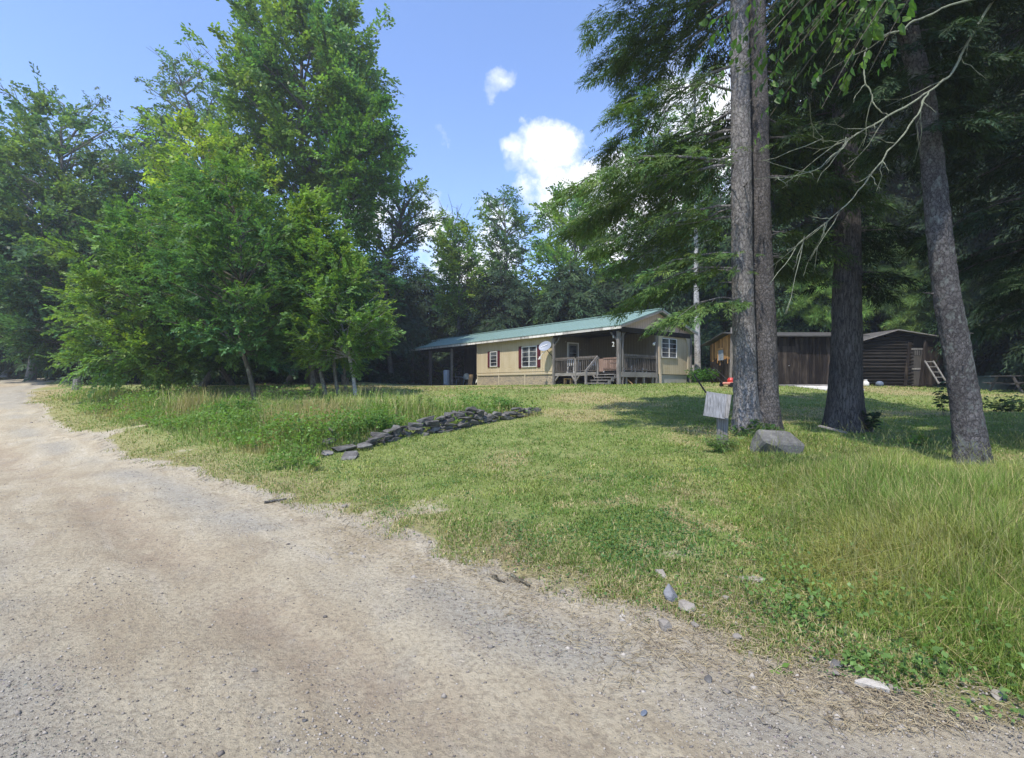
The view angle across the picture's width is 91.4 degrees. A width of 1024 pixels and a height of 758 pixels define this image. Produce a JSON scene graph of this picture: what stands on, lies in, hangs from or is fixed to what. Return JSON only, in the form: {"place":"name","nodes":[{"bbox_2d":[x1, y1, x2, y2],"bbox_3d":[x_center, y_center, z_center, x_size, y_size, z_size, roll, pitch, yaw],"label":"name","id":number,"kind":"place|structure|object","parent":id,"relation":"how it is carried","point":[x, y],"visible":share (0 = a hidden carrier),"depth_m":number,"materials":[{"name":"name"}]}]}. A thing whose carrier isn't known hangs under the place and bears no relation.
{"place":"outdoors","nodes":[
{"label":"outdoors","id":0,"kind":"place"},
{"bbox_2d":[47,384,539,473],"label":"tall roadside grass","id":1,"kind":"structure","parent":0,"point":[179,404],"depth_m":12.31,"materials":[{"name":"green plant"}]},
{"bbox_2d":[0,0,820,313],"label":"sky","id":2,"kind":"structure","parent":0,"point":[491,100],"materials":[{"name":"blue"}]},
{"bbox_2d":[0,378,1023,757],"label":"road","id":3,"kind":"structure","parent":0,"point":[52,464],"depth_m":3.02,"materials":[{"name":"grey gravel"}]},
{"bbox_2d":[249,508,905,729],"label":"gravel stones","id":4,"kind":"object","parent":3,"relation":"on","point":[567,647],"visible":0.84,"depth_m":3.05,"materials":[{"name":"grey stone"}]},
{"bbox_2d":[147,444,1023,738],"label":"straw litter","id":5,"kind":"object","parent":3,"relation":"on","point":[849,686],"visible":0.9,"depth_m":2.90,"materials":[{"name":"straw"},{"name":"dry grass"}]},
{"bbox_2d":[658,618,671,631],"bbox_3d":[0.998,1.607,3.266,0.072,0.064,0.070,0,-1,-20],"label":"stone","id":6,"kind":"object","parent":3,"relation":"on","point":[664,624],"visible":0.97,"depth_m":3.24,"materials":[{"name":"grey stone"}]},
{"bbox_2d":[0,375,1023,757],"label":"ground","id":7,"kind":"structure","parent":0,"point":[46,415],"depth_m":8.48,"materials":[{"name":"green plant"}]},
{"bbox_2d":[0,342,89,379],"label":"hemlock tree","id":8,"kind":"object","parent":7,"relation":"on","point":[19,368],"visible":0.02,"depth_m":47.54,"materials":[{"name":"green plant"}]},
{"bbox_2d":[0,61,133,369],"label":"maple tree","id":9,"kind":"object","parent":7,"relation":"on","point":[101,104],"visible":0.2,"depth_m":44.55,"materials":[{"name":"green plant"}]},
{"bbox_2d":[0,192,137,381],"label":"maple tree","id":10,"kind":"object","parent":7,"relation":"on","point":[27,323],"visible":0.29,"depth_m":32.94,"materials":[{"name":"green plant"}]},
{"bbox_2d":[34,216,110,380],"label":"hemlock tree","id":11,"kind":"object","parent":7,"relation":"on","point":[55,375],"visible":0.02,"depth_m":36.69,"materials":[{"name":"green plant"}]},
{"bbox_2d":[0,76,155,380],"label":"maple tree","id":12,"kind":"object","parent":7,"relation":"on","point":[14,147],"visible":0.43,"depth_m":34.92,"materials":[{"name":"green plant"}]},
{"bbox_2d":[54,221,214,386],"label":"hemlock tree","id":13,"kind":"object","parent":7,"relation":"on","point":[82,378],"visible":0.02,"depth_m":30.75,"materials":[{"name":"green plant"}]},
{"bbox_2d":[35,180,245,397],"bbox_3d":[-13.284,-3.094,18.635,6.564,8.044,6.213,1,-1,-43],"label":"beech tree","id":14,"kind":"object","parent":7,"relation":"on","point":[142,341],"visible":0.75,"depth_m":17.53,"materials":[{"name":"green plant"}]},
{"bbox_2d":[102,107,186,238],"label":"hemlock tree","id":15,"kind":"object","parent":7,"relation":"on","point":[135,178],"visible":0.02,"depth_m":44.60,"materials":[{"name":"green plant"}]},
{"bbox_2d":[124,40,247,209],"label":"maple tree","id":16,"kind":"object","parent":7,"relation":"on","point":[174,87],"visible":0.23,"depth_m":42.74,"materials":[{"name":"green plant"}]},
{"bbox_2d":[102,236,279,389],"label":"maple tree","id":17,"kind":"object","parent":7,"relation":"on","point":[220,368],"visible":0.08,"depth_m":24.35,"materials":[{"name":"green plant"}]},
{"bbox_2d":[123,105,292,381],"bbox_3d":[-17.658,-7.910,29.972,9.085,16.694,8.780,0,-1,0],"label":"maple tree","id":18,"kind":"object","parent":7,"relation":"on","point":[186,126],"visible":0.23,"depth_m":28.51,"materials":[{"name":"green plant"}]},
{"bbox_2d":[119,143,320,399],"bbox_3d":[-9.525,-3.549,17.181,6.125,8.812,5.913,0,-1,39],"label":"beech tree","id":19,"kind":"object","parent":7,"relation":"on","point":[194,241],"visible":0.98,"depth_m":16.23,"materials":[{"name":"green plant"}]},
{"bbox_2d":[119,199,321,386],"bbox_3d":[-13.514,-4.312,24.239,9.122,9.916,8.931,0,-1,0],"label":"maple tree","id":20,"kind":"object","parent":7,"relation":"on","point":[207,377],"visible":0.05,"depth_m":23.00,"materials":[{"name":"green plant"}]},
{"bbox_2d":[172,253,303,385],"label":"hemlock tree","id":21,"kind":"object","parent":7,"relation":"on","point":[241,379],"visible":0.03,"depth_m":29.39,"materials":[{"name":"green plant"}]},
{"bbox_2d":[213,397,264,423],"bbox_3d":[-6.884,0.841,12.549,1.110,0.792,1.030,0,-1,-43],"label":"shrub","id":22,"kind":"object","parent":7,"relation":"on","point":[243,402],"visible":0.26,"depth_m":12.51,"materials":[{"name":"green plant"}]},
{"bbox_2d":[49,377,540,470],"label":"roadside weeds","id":23,"kind":"object","parent":7,"relation":"on","point":[256,431],"visible":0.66,"depth_m":11.26,"materials":[{"name":"green plant"}]},
{"bbox_2d":[173,0,417,383],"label":"maple tree","id":24,"kind":"object","parent":7,"relation":"on","point":[323,40],"visible":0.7,"depth_m":30.57,"materials":[{"name":"green plant"}]},
{"bbox_2d":[244,212,349,383],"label":"hemlock tree","id":25,"kind":"object","parent":7,"relation":"on","point":[325,378],"visible":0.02,"depth_m":33.91,"materials":[{"name":"green plant"}]},
{"bbox_2d":[0,156,625,375],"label":"distant woods","id":26,"kind":"object","parent":7,"relation":"on","point":[36,200],"depth_m":51.81,"materials":[{"name":"green plant"}]},
{"bbox_2d":[219,225,407,385],"bbox_3d":[-11.928,-4.370,29.521,10.947,9.916,10.717,0,-1,25],"label":"maple tree","id":27,"kind":"object","parent":7,"relation":"on","point":[392,280],"visible":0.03,"depth_m":29.76,"materials":[{"name":"green plant"}]},
{"bbox_2d":[266,217,379,393],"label":"maple tree","id":28,"kind":"object","parent":7,"relation":"on","point":[336,384],"visible":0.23,"depth_m":18.02,"materials":[{"name":"green plant"}]},
{"bbox_2d":[278,200,367,389],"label":"maple tree","id":29,"kind":"object","parent":7,"relation":"on","point":[312,380],"visible":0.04,"depth_m":20.88,"materials":[{"name":"green plant"}]},
{"bbox_2d":[271,188,379,394],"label":"maple tree","id":30,"kind":"object","parent":7,"relation":"on","point":[322,380],"visible":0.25,"depth_m":17.61,"materials":[{"name":"green plant"}]},
{"bbox_2d":[283,245,377,393],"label":"maple tree","id":31,"kind":"object","parent":7,"relation":"on","point":[359,299],"visible":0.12,"depth_m":18.48,"materials":[{"name":"green plant"}]},
{"bbox_2d":[262,183,406,394],"bbox_3d":[-6.102,-3.235,18.117,4.762,7.907,4.899,0,-1,-36],"label":"birch tree","id":32,"kind":"object","parent":7,"relation":"on","point":[309,198],"visible":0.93,"depth_m":17.28,"materials":[{"name":"green plant"}]},
{"bbox_2d":[331,444,356,450],"bbox_3d":[-3.214,1.324,9.600,0.470,0.114,0.316,0,-1,-28],"label":"stone","id":33,"kind":"object","parent":7,"relation":"on","point":[345,447],"visible":1,"depth_m":9.49,"materials":[{"name":"stone"}]},
{"bbox_2d":[341,451,358,460],"bbox_3d":[-2.942,1.424,9.083,0.260,0.214,0.301,0,-1,0],"label":"stone","id":34,"kind":"object","parent":7,"relation":"on","point":[348,455],"visible":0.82,"depth_m":9.08,"materials":[{"name":"stone"}]},
{"bbox_2d":[304,79,417,384],"bbox_3d":[-9.374,-8.957,31.099,6.862,18.903,5.673,0,-1,0],"label":"maple tree","id":35,"kind":"object","parent":7,"relation":"on","point":[360,194],"visible":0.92,"depth_m":30.03,"materials":[{"name":"green plant"}]},
{"bbox_2d":[321,405,407,434],"bbox_3d":[-3.343,0.921,11.066,2.163,0.655,1.759,0,-1,0],"label":"shrub","id":36,"kind":"object","parent":7,"relation":"on","point":[376,419],"visible":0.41,"depth_m":10.99,"materials":[{"name":"green plant"}]},
{"bbox_2d":[350,252,443,383],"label":"hemlock tree","id":37,"kind":"object","parent":7,"relation":"on","point":[403,368],"visible":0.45,"depth_m":42.03,"materials":[{"name":"green plant"}]},
{"bbox_2d":[350,142,453,383],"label":"maple tree","id":38,"kind":"object","parent":7,"relation":"on","point":[399,228],"visible":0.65,"depth_m":40.54,"materials":[{"name":"green plant"}]},
{"bbox_2d":[396,259,456,379],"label":"hemlock tree","id":39,"kind":"object","parent":7,"relation":"on","point":[425,296],"visible":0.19,"depth_m":51.85,"materials":[{"name":"green plant"}]},
{"bbox_2d":[428,367,454,382],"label":"shrub","id":40,"kind":"object","parent":7,"relation":"on","point":[437,378],"visible":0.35,"depth_m":45.49,"materials":[{"name":"green plant"}]},
{"bbox_2d":[443,368,449,384],"bbox_3d":[-5.216,-0.182,39.814,0.520,1.320,0.520,0,-1,-38],"label":"water heater","id":41,"kind":"object","parent":7,"relation":"on","point":[446,376],"visible":0.92,"depth_m":39.59,"materials":[{"name":"grey metal"}]},
{"bbox_2d":[368,406,540,444],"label":"stone wall","id":42,"kind":"structure","parent":7,"relation":"on","point":[446,419],"depth_m":11.65,"materials":[{"name":"grey stone"}]},
{"bbox_2d":[432,283,482,381],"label":"hemlock tree","id":43,"kind":"object","parent":7,"relation":"on","point":[445,335],"visible":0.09,"depth_m":50.88,"materials":[{"name":"green plant"}]},
{"bbox_2d":[422,195,493,374],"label":"maple tree","id":44,"kind":"object","parent":7,"relation":"on","point":[450,263],"visible":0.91,"depth_m":45.22,"materials":[{"name":"green plant"}]},
{"bbox_2d":[441,264,541,382],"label":"hemlock tree","id":45,"kind":"object","parent":7,"relation":"on","point":[517,305],"visible":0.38,"depth_m":44.73,"materials":[{"name":"green plant"}]},
{"bbox_2d":[484,394,527,408],"bbox_3d":[-0.245,0.701,14.639,1.339,0.533,1.122,0,-1,41],"label":"shrub","id":46,"kind":"object","parent":7,"relation":"on","point":[505,401],"visible":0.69,"depth_m":14.47,"materials":[{"name":"green plant"}]},
{"bbox_2d":[472,184,545,312],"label":"maple tree","id":47,"kind":"object","parent":7,"relation":"on","point":[509,254],"visible":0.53,"depth_m":49.40,"materials":[{"name":"green plant"}]},
{"bbox_2d":[511,292,542,325],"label":"hemlock tree","id":48,"kind":"object","parent":7,"relation":"on","point":[531,323],"visible":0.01,"depth_m":46.86,"materials":[{"name":"green plant"}]},
{"bbox_2d":[69,401,1023,688],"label":"clover","id":49,"kind":"object","parent":7,"relation":"on","point":[623,559],"visible":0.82,"depth_m":5.00,"materials":[{"name":"green plant"}]},
{"bbox_2d":[399,308,697,384],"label":"ranch house","id":50,"kind":"structure","parent":7,"relation":"on","point":[506,356],"depth_m":29.19,"materials":[{"name":"beige wood"}]},
{"bbox_2d":[490,351,496,366],"bbox_3d":[-1.233,-1.324,33.308,0.070,1.000,0.800,0,-1,-38],"label":"window frame","id":51,"kind":"structure","parent":50,"relation":"in","point":[493,355],"depth_m":33.33,"materials":[{"name":"white paint"}]},
{"bbox_2d":[522,346,536,366],"bbox_3d":[1.037,-1.361,30.450,0.070,1.260,1.400,0,-1,-38],"label":"window frame","id":52,"kind":"structure","parent":50,"relation":"in","point":[529,353],"depth_m":30.44,"materials":[{"name":"white paint"}]},
{"bbox_2d":[538,341,551,358],"bbox_3d":[1.972,-1.653,28.678,0.968,1.050,0.377,0,-1,-3],"label":"satellite dish","id":53,"kind":"object","parent":50,"relation":"attached to","point":[545,346],"visible":1,"depth_m":28.70,"materials":[{"name":"white paint"}]},
{"bbox_2d":[569,344,577,372],"bbox_3d":[3.640,-1.213,29.684,0.790,1.750,0.080,0,-1,-38],"label":"door","id":54,"kind":"structure","parent":50,"relation":"in","point":[573,348],"depth_m":29.67,"materials":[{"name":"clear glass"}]},
{"bbox_2d":[661,338,676,357],"bbox_3d":[8.679,-1.698,27.578,1.440,1.080,0.070,0,-1,-38],"label":"window frame","id":55,"kind":"structure","parent":50,"relation":"in","point":[668,346],"depth_m":27.56,"materials":[{"name":"white paint"}]},
{"bbox_2d":[502,181,628,321],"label":"maple tree","id":56,"kind":"object","parent":7,"relation":"on","point":[542,248],"visible":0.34,"depth_m":46.79,"materials":[{"name":"green plant"}]},
{"bbox_2d":[526,260,615,325],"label":"hemlock tree","id":57,"kind":"object","parent":7,"relation":"on","point":[583,300],"visible":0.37,"depth_m":40.42,"materials":[{"name":"green plant"}]},
{"bbox_2d":[594,269,638,314],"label":"hemlock tree","id":58,"kind":"object","parent":7,"relation":"on","point":[608,286],"visible":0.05,"depth_m":42.99,"materials":[{"name":"green plant"}]},
{"bbox_2d":[607,259,653,313],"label":"hemlock tree","id":59,"kind":"object","parent":7,"relation":"on","point":[627,295],"visible":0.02,"depth_m":42.89,"materials":[{"name":"green plant"}]},
{"bbox_2d":[576,90,722,281],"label":"maple tree","id":60,"kind":"object","parent":7,"relation":"on","point":[627,153],"visible":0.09,"depth_m":52.26,"materials":[{"name":"green plant"}]},
{"bbox_2d":[537,0,777,433],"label":"hemlock tree","id":61,"kind":"object","parent":7,"relation":"on","point":[665,168],"visible":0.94,"depth_m":11.51,"materials":[{"name":"green plant"}]},
{"bbox_2d":[663,583,678,602],"bbox_3d":[1.157,1.582,3.635,0.087,0.146,0.139,0,-1,39],"label":"stone","id":62,"kind":"object","parent":7,"relation":"on","point":[670,594],"visible":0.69,"depth_m":3.60,"materials":[{"name":"stone"}]},
{"bbox_2d":[630,205,731,381],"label":"hemlock tree","id":63,"kind":"object","parent":7,"relation":"on","point":[657,278],"visible":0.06,"depth_m":38.44,"materials":[{"name":"green plant"}]},
{"bbox_2d":[678,599,695,612],"bbox_3d":[1.219,1.590,3.491,0.088,0.072,0.115,0,-1,-33],"label":"stone","id":64,"kind":"object","parent":7,"relation":"on","point":[685,604],"visible":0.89,"depth_m":3.47,"materials":[{"name":"grey stone"}]},
{"bbox_2d":[646,193,731,381],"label":"hemlock tree","id":65,"kind":"object","parent":7,"relation":"on","point":[716,328],"visible":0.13,"depth_m":35.80,"materials":[{"name":"green plant"}]},
{"bbox_2d":[666,49,726,382],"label":"birch tree","id":66,"kind":"object","parent":7,"relation":"on","point":[697,353],"visible":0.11,"depth_m":29.91,"materials":[{"name":"green plant"}]},
{"bbox_2d":[684,367,718,382],"bbox_3d":[10.442,-0.185,27.487,1.860,0.963,2.056,0,-1,0],"label":"shrub","id":67,"kind":"object","parent":7,"relation":"on","point":[704,376],"visible":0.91,"depth_m":27.28,"materials":[{"name":"green plant"}]},
{"bbox_2d":[675,162,730,217],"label":"maple tree","id":68,"kind":"object","parent":7,"relation":"on","point":[725,196],"visible":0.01,"depth_m":50.51,"materials":[{"name":"green plant"}]},
{"bbox_2d":[694,374,731,446],"bbox_3d":[3.769,0.703,9.390,0.654,1.585,0.241,0,-1,3],"label":"board sign","id":69,"kind":"object","parent":7,"relation":"on","point":[717,406],"visible":0.84,"depth_m":9.35,"materials":[{"name":"grey wood"}]},
{"bbox_2d":[705,367,732,386],"bbox_3d":[9.659,-0.084,22.829,1.024,0.932,1.239,0,-1,-29],"label":"lawn mower","id":70,"kind":"object","parent":7,"relation":"on","point":[729,382],"visible":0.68,"depth_m":22.56,"materials":[{"name":"red paint"}]},
{"bbox_2d":[701,432,741,452],"bbox_3d":[3.814,1.163,9.119,0.935,0.410,0.567,0,-1,-34],"label":"weed clump","id":71,"kind":"object","parent":7,"relation":"on","point":[716,446],"visible":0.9,"depth_m":9.07,"materials":[{"name":"green plant"}]},
{"bbox_2d":[729,327,732,377],"bbox_3d":[11.080,-1.135,25.262,0.274,2.956,0.108,0,-1,-40],"label":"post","id":72,"kind":"object","parent":7,"relation":"on","point":[731,353],"visible":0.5,"depth_m":25.25,"materials":[{"name":"grey wood"}]},
{"bbox_2d":[730,419,781,436],"bbox_3d":[5.159,1.059,10.423,0.902,0.446,1.170,0,-1,-23],"label":"shrub","id":73,"kind":"object","parent":7,"relation":"on","point":[767,427],"visible":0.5,"depth_m":10.49,"materials":[{"name":"green plant"}]},
{"bbox_2d":[749,429,804,455],"bbox_3d":[4.598,1.189,8.808,0.797,0.604,0.661,0,-1,-20],"label":"boulder","id":74,"kind":"object","parent":7,"relation":"on","point":[768,437],"visible":0.61,"depth_m":8.58,"materials":[{"name":"grey stone"}]},
{"bbox_2d":[701,332,869,385],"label":"board shed","id":75,"kind":"structure","parent":7,"relation":"on","point":[803,358],"depth_m":24.01,"materials":[{"name":"wood"}]},
{"bbox_2d":[778,346,796,383],"bbox_3d":[13.050,-0.673,23.941,1.200,1.800,0.088,0,-1,0],"label":"door","id":76,"kind":"structure","parent":75,"relation":"in","point":[787,355],"depth_m":23.96,"materials":[{"name":"wood"}]},
{"bbox_2d":[686,0,909,430],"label":"hemlock tree","id":77,"kind":"object","parent":7,"relation":"on","point":[766,327],"visible":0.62,"depth_m":11.30,"materials":[{"name":"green plant"}]},
{"bbox_2d":[687,0,916,143],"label":"maple tree","id":78,"kind":"object","parent":7,"relation":"on","point":[873,29],"visible":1,"depth_m":5.53,"materials":[{"name":"green plant"}]},
{"bbox_2d":[718,59,897,336],"bbox_3d":[19.170,-10.772,33.049,10.043,23.925,10.510,0,-1,0],"label":"hemlock tree","id":79,"kind":"object","parent":7,"relation":"on","point":[786,325],"visible":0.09,"depth_m":30.39,"materials":[{"name":"green plant"}]},
{"bbox_2d":[774,235,876,333],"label":"larch tree","id":80,"kind":"object","parent":7,"relation":"on","point":[815,318],"visible":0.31,"depth_m":29.39,"materials":[{"name":"green plant"}]},
{"bbox_2d":[828,658,843,670],"bbox_3d":[1.808,1.593,2.785,0.094,0.039,0.059,0,-1,-40],"label":"stone","id":81,"kind":"object","parent":7,"relation":"on","point":[835,662],"visible":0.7,"depth_m":2.78,"materials":[{"name":"stone"}]},
{"bbox_2d":[682,421,1023,722],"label":"broadleaf weeds","id":82,"kind":"object","parent":7,"relation":"on","point":[866,655],"visible":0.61,"depth_m":3.09,"materials":[{"name":"green plant"}]},
{"bbox_2d":[702,430,1023,702],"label":"tall bank grass","id":83,"kind":"structure","parent":7,"relation":"on","point":[949,637],"depth_m":3.96,"materials":[{"name":"green plant"}]},
{"bbox_2d":[717,0,1015,433],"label":"hemlock tree","id":84,"kind":"object","parent":7,"relation":"on","point":[845,402],"visible":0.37,"depth_m":11.84,"materials":[{"name":"green plant"}]},
{"bbox_2d":[714,416,1023,634],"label":"grass seed heads","id":85,"kind":"object","parent":7,"relation":"on","point":[870,514],"depth_m":4.03,"materials":[{"name":"green plant"}]},
{"bbox_2d":[860,411,881,430],"bbox_3d":[8.367,0.992,11.720,0.542,0.584,0.668,0,-1,40],"label":"shrub","id":86,"kind":"object","parent":7,"relation":"on","point":[873,415],"visible":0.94,"depth_m":11.56,"materials":[{"name":"green plant"}]},
{"bbox_2d":[854,678,889,693],"bbox_3d":[1.876,1.595,2.611,0.152,0.039,0.074,0,-1,30],"label":"stone","id":87,"kind":"object","parent":7,"relation":"on","point":[868,682],"visible":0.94,"depth_m":2.59,"materials":[{"name":"grey stone"}]},
{"bbox_2d":[830,217,919,321],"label":"larch tree","id":88,"kind":"object","parent":7,"relation":"on","point":[882,267],"visible":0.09,"depth_m":29.65,"materials":[{"name":"green plant"}]},
{"bbox_2d":[858,28,923,332],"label":"hemlock tree","id":89,"kind":"object","parent":7,"relation":"on","point":[898,181],"visible":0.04,"depth_m":33.31,"materials":[{"name":"green plant"}]},
{"bbox_2d":[759,0,1023,466],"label":"spruce tree","id":90,"kind":"object","parent":7,"relation":"on","point":[955,29],"visible":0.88,"depth_m":7.93,"materials":[{"name":"green plant"}]},
{"bbox_2d":[761,0,1023,346],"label":"hemlock tree","id":91,"kind":"object","parent":7,"relation":"on","point":[1013,277],"visible":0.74,"depth_m":9.85,"materials":[{"name":"green plant"}]},
{"bbox_2d":[863,329,943,386],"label":"log barn","id":92,"kind":"structure","parent":7,"relation":"on","point":[897,357],"depth_m":26.48,"materials":[{"name":"brown wood"}]},
{"bbox_2d":[910,348,922,385],"bbox_3d":[21.449,-0.648,26.515,0.620,2.000,0.135,0,-1,0],"label":"door","id":93,"kind":"structure","parent":92,"relation":"in","point":[917,352],"depth_m":26.47,"materials":[{"name":"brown wood"}]},
{"bbox_2d":[907,433,928,443],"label":"shrub","id":94,"kind":"object","parent":7,"relation":"on","point":[918,439],"visible":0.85,"depth_m":10.18,"materials":[{"name":"green plant"}]},
{"bbox_2d":[876,252,973,349],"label":"larch tree","id":95,"kind":"object","parent":7,"relation":"on","point":[912,321],"visible":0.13,"depth_m":28.59,"materials":[{"name":"green plant"}]},
{"bbox_2d":[866,0,988,375],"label":"hemlock tree","id":96,"kind":"object","parent":7,"relation":"on","point":[906,204],"visible":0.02,"depth_m":32.96,"materials":[{"name":"green plant"}]},
{"bbox_2d":[924,360,945,383],"bbox_3d":[21.197,-0.342,25.004,0.397,1.195,0.897,0,-1,-42],"label":"ladder","id":97,"kind":"object","parent":7,"relation":"on","point":[932,373],"visible":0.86,"depth_m":25.00,"materials":[{"name":"grey wood"}]},
{"bbox_2d":[931,381,948,413],"bbox_3d":[12.397,0.565,14.521,0.531,1.047,0.617,0,-1,0],"label":"shrub","id":98,"kind":"object","parent":7,"relation":"on","point":[943,397],"visible":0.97,"depth_m":14.45,"materials":[{"name":"green plant"}]},
{"bbox_2d":[911,0,1023,389],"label":"hemlock tree","id":99,"kind":"object","parent":7,"relation":"on","point":[981,367],"visible":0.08,"depth_m":24.62,"materials":[{"name":"green plant"}]},
{"bbox_2d":[960,210,1023,387],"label":"larch tree","id":100,"kind":"object","parent":7,"relation":"on","point":[969,291],"visible":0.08,"depth_m":24.36,"materials":[{"name":"green plant"}]},
{"bbox_2d":[961,11,1023,393],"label":"hemlock tree","id":101,"kind":"object","parent":7,"relation":"on","point":[1015,366],"visible":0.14,"depth_m":22.54,"materials":[{"name":"green plant"}]},
{"bbox_2d":[977,376,1013,389],"bbox_3d":[22.701,0.192,23.499,1.160,0.680,0.760,0,-1,0],"label":"storage bin","id":102,"kind":"object","parent":7,"relation":"on","point":[983,386],"visible":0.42,"depth_m":23.15,"materials":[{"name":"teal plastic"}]},
{"bbox_2d":[990,688,1002,700],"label":"stone","id":103,"kind":"object","parent":7,"relation":"on","point":[996,697],"visible":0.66,"depth_m":2.49,"materials":[{"name":"stone"}]},
{"bbox_2d":[982,375,1023,392],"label":"picnic table","id":104,"kind":"object","parent":7,"relation":"on","point":[994,382],"visible":0.9,"depth_m":22.18,"materials":[{"name":"grey wood"}]},
{"bbox_2d":[983,390,1023,412],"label":"shrub","id":105,"kind":"object","parent":7,"relation":"on","point":[1010,405],"visible":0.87,"depth_m":15.52,"materials":[{"name":"green plant"}]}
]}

